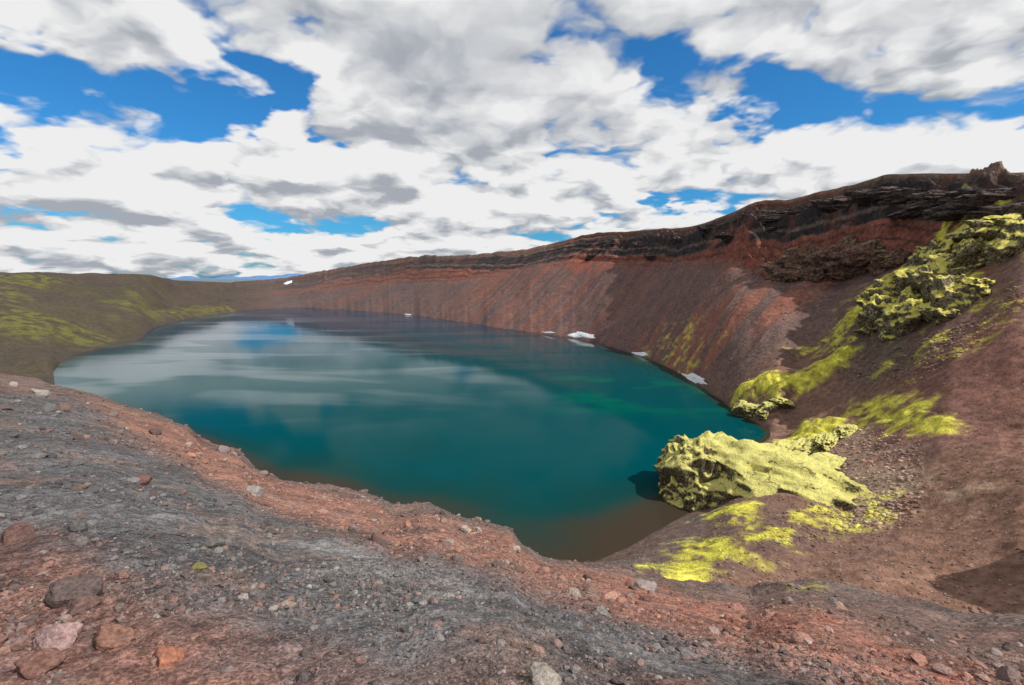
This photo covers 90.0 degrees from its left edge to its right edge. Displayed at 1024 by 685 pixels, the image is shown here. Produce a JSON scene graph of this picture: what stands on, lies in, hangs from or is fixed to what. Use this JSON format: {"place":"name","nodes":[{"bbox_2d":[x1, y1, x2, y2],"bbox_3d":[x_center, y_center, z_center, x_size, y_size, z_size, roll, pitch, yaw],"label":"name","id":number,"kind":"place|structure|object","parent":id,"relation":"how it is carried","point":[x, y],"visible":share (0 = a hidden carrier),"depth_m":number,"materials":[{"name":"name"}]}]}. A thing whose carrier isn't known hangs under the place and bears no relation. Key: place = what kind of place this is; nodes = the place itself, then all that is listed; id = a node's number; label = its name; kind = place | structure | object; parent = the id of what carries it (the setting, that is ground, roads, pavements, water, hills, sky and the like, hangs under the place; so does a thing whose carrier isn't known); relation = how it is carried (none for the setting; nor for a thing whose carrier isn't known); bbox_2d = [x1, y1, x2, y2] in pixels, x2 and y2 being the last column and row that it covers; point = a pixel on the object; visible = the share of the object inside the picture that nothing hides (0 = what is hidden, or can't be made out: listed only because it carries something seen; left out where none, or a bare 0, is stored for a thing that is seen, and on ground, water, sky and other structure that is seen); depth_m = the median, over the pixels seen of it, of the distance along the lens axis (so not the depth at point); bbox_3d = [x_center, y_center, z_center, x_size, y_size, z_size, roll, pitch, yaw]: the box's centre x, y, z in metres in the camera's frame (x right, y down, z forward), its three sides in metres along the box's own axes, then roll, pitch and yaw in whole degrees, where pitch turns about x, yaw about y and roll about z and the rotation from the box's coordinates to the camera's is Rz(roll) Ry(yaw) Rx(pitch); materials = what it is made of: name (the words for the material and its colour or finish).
{"place":"outdoors","nodes":[
{"label":"outdoors","id":0,"kind":"place"},
{"bbox_2d":[53,308,769,561],"bbox_3d":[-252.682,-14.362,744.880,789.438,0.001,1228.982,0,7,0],"label":"lake water","id":1,"kind":"structure","parent":0,"point":[547,446],"depth_m":314.47,"materials":[{"name":"teal liquid"}]},
{"bbox_2d":[0,161,1023,684],"bbox_3d":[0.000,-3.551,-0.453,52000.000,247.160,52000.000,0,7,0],"label":"ground terrain","id":2,"kind":"structure","parent":0,"point":[50,323],"depth_m":119.17,"materials":[{"name":"brown soil"}]},
{"bbox_2d":[0,522,35,544],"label":"boulder","id":3,"kind":"object","parent":2,"relation":"on","point":[16,533],"visible":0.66,"depth_m":4.94,"materials":[{"name":"stone"}]},
{"bbox_2d":[14,647,66,679],"bbox_3d":[-2.615,1.793,2.845,0.151,0.173,0.196,4,9,31],"label":"boulder","id":4,"kind":"object","parent":2,"relation":"on","point":[33,664],"visible":0.88,"depth_m":2.81,"materials":[{"name":"stone"}]},
{"bbox_2d":[29,388,51,396],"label":"boulder","id":5,"kind":"object","parent":2,"relation":"on","point":[41,392],"visible":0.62,"depth_m":34.62,"materials":[{"name":"stone"}]},
{"bbox_2d":[32,622,83,650],"bbox_3d":[-2.769,1.803,3.111,0.293,0.213,0.273,0,7,0],"label":"boulder","id":6,"kind":"object","parent":2,"relation":"on","point":[63,636],"visible":0.58,"depth_m":3.06,"materials":[{"name":"stone"}]},
{"bbox_2d":[44,573,102,608],"bbox_3d":[-3.152,1.800,3.703,0.317,0.219,0.311,-5,9,-32],"label":"boulder","id":7,"kind":"object","parent":2,"relation":"on","point":[63,592],"visible":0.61,"depth_m":3.65,"materials":[{"name":"stone"}]},
{"bbox_2d":[64,595,101,616],"bbox_3d":[-3.003,1.831,3.544,0.193,0.173,0.228,4,8,28],"label":"boulder","id":8,"kind":"object","parent":2,"relation":"on","point":[75,606],"visible":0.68,"depth_m":3.51,"materials":[{"name":"stone"}]},
{"bbox_2d":[94,623,135,650],"bbox_3d":[-2.451,1.819,3.140,0.237,0.159,0.195,0,7,0],"label":"boulder","id":9,"kind":"object","parent":2,"relation":"on","point":[108,636],"visible":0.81,"depth_m":3.12,"materials":[{"name":"stone"}]},
{"bbox_2d":[136,474,153,485],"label":"boulder","id":10,"kind":"object","parent":2,"relation":"on","point":[145,480],"visible":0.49,"depth_m":9.08,"materials":[{"name":"stone"}]},
{"bbox_2d":[154,646,184,668],"bbox_3d":[-1.982,1.826,2.963,0.151,0.132,0.162,-5,9,-34],"label":"boulder","id":11,"kind":"object","parent":2,"relation":"on","point":[168,656],"visible":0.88,"depth_m":2.94,"materials":[{"name":"stone"}]},
{"bbox_2d":[191,562,207,570],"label":"boulder","id":12,"kind":"object","parent":2,"relation":"on","point":[202,566],"visible":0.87,"depth_m":4.58,"materials":[{"name":"stone"}]},
{"bbox_2d":[202,535,225,548],"bbox_3d":[-3.365,2.287,5.737,0.202,0.171,0.253,5,9,37],"label":"boulder","id":13,"kind":"object","parent":2,"relation":"on","point":[216,542],"visible":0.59,"depth_m":5.71,"materials":[{"name":"stone"}]},
{"bbox_2d":[213,498,231,505],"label":"boulder","id":14,"kind":"object","parent":2,"relation":"on","point":[224,502],"visible":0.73,"depth_m":9.01,"materials":[{"name":"stone"}]},
{"bbox_2d":[244,485,265,496],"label":"boulder","id":15,"kind":"object","parent":2,"relation":"on","point":[255,490],"visible":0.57,"depth_m":12.84,"materials":[{"name":"stone"}]},
{"bbox_2d":[280,600,296,609],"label":"boulder","id":16,"kind":"object","parent":2,"relation":"on","point":[291,604],"visible":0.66,"depth_m":4.17,"materials":[{"name":"stone"}]},
{"bbox_2d":[410,594,423,603],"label":"boulder","id":17,"kind":"object","parent":2,"relation":"on","point":[416,599],"visible":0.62,"depth_m":4.37,"materials":[{"name":"stone"}]},
{"bbox_2d":[459,525,470,532],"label":"boulder","id":18,"kind":"object","parent":2,"relation":"on","point":[465,528],"visible":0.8,"depth_m":14.82,"materials":[{"name":"stone"}]},
{"bbox_2d":[474,527,481,532],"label":"boulder","id":19,"kind":"object","parent":2,"relation":"on","point":[478,530],"visible":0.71,"depth_m":15.15,"materials":[{"name":"stone"}]},
{"bbox_2d":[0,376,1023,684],"bbox_3d":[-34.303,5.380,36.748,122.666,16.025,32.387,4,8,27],"label":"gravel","id":20,"kind":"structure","parent":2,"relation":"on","point":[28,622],"depth_m":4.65,"materials":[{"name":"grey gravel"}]},
{"bbox_2d":[0,381,1023,684],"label":"stones","id":21,"kind":"object","parent":2,"relation":"on","point":[1002,673],"visible":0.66,"depth_m":6.35,"materials":[{"name":"grey stone"}]},
{"bbox_2d":[512,545,520,552],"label":"boulder","id":22,"kind":"object","parent":2,"relation":"on","point":[517,549],"visible":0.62,"depth_m":14.14,"materials":[{"name":"stone"}]},
{"bbox_2d":[529,661,561,684],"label":"boulder","id":23,"kind":"object","parent":2,"relation":"on","point":[542,673],"visible":1,"depth_m":2.53,"materials":[{"name":"stone"}]},
{"bbox_2d":[569,331,594,338],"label":"snow patch","id":24,"kind":"object","parent":2,"relation":"on","point":[581,334],"visible":1,"depth_m":666.84,"materials":[{"name":"white snow"}]},
{"bbox_2d":[594,605,610,616],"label":"boulder","id":25,"kind":"object","parent":2,"relation":"on","point":[602,610],"visible":0.69,"depth_m":5.98,"materials":[{"name":"stone"}]},
{"bbox_2d":[632,352,647,355],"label":"snow patch","id":26,"kind":"object","parent":2,"relation":"on","point":[641,354],"visible":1,"depth_m":524.23,"materials":[{"name":"white snow"}]},
{"bbox_2d":[634,579,656,590],"bbox_3d":[3.726,6.920,14.394,0.686,0.426,0.613,0,7,0],"label":"boulder","id":27,"kind":"object","parent":2,"relation":"on","point":[647,584],"visible":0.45,"depth_m":14.32,"materials":[{"name":"stone"}]},
{"bbox_2d":[681,373,706,383],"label":"snow patch","id":28,"kind":"object","parent":2,"relation":"on","point":[697,379],"visible":1,"depth_m":393.37,"materials":[{"name":"white snow"}]},
{"bbox_2d":[729,602,744,610],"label":"boulder","id":29,"kind":"object","parent":2,"relation":"on","point":[736,606],"visible":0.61,"depth_m":11.62,"materials":[{"name":"stone"}]},
{"bbox_2d":[653,424,872,511],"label":"mossy rock","id":30,"kind":"object","parent":2,"relation":"on","point":[705,470],"visible":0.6,"depth_m":175.04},
{"bbox_2d":[731,397,795,420],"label":"shore rock","id":31,"kind":"object","parent":2,"relation":"on","point":[745,409],"visible":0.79,"depth_m":282.15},
{"bbox_2d":[511,207,1023,613],"bbox_3d":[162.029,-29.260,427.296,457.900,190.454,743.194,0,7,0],"label":"scree","id":32,"kind":"structure","parent":2,"relation":"on","point":[845,524],"depth_m":143.79,"materials":[{"name":"gravel"}]},
{"bbox_2d":[585,186,1023,260],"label":"basalt ledge","id":33,"kind":"object","parent":2,"relation":"on","point":[962,202],"visible":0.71,"depth_m":328.07,"materials":[{"name":"black stone"}]},
{"bbox_2d":[759,234,911,282],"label":"rock outcrop","id":34,"kind":"object","parent":2,"relation":"on","point":[847,257],"visible":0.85,"depth_m":371.06,"materials":[{"name":"brown stone"}]},
{"bbox_2d":[852,213,1023,342],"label":"rock outcrop","id":35,"kind":"object","parent":2,"relation":"on","point":[932,283],"visible":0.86,"depth_m":250.65,"materials":[{"name":"yellow plant"}]},
{"bbox_2d":[0,0,1023,277],"label":"sky","id":36,"kind":"structure","parent":0,"point":[159,138],"materials":[{"name":"white"}]}
]}

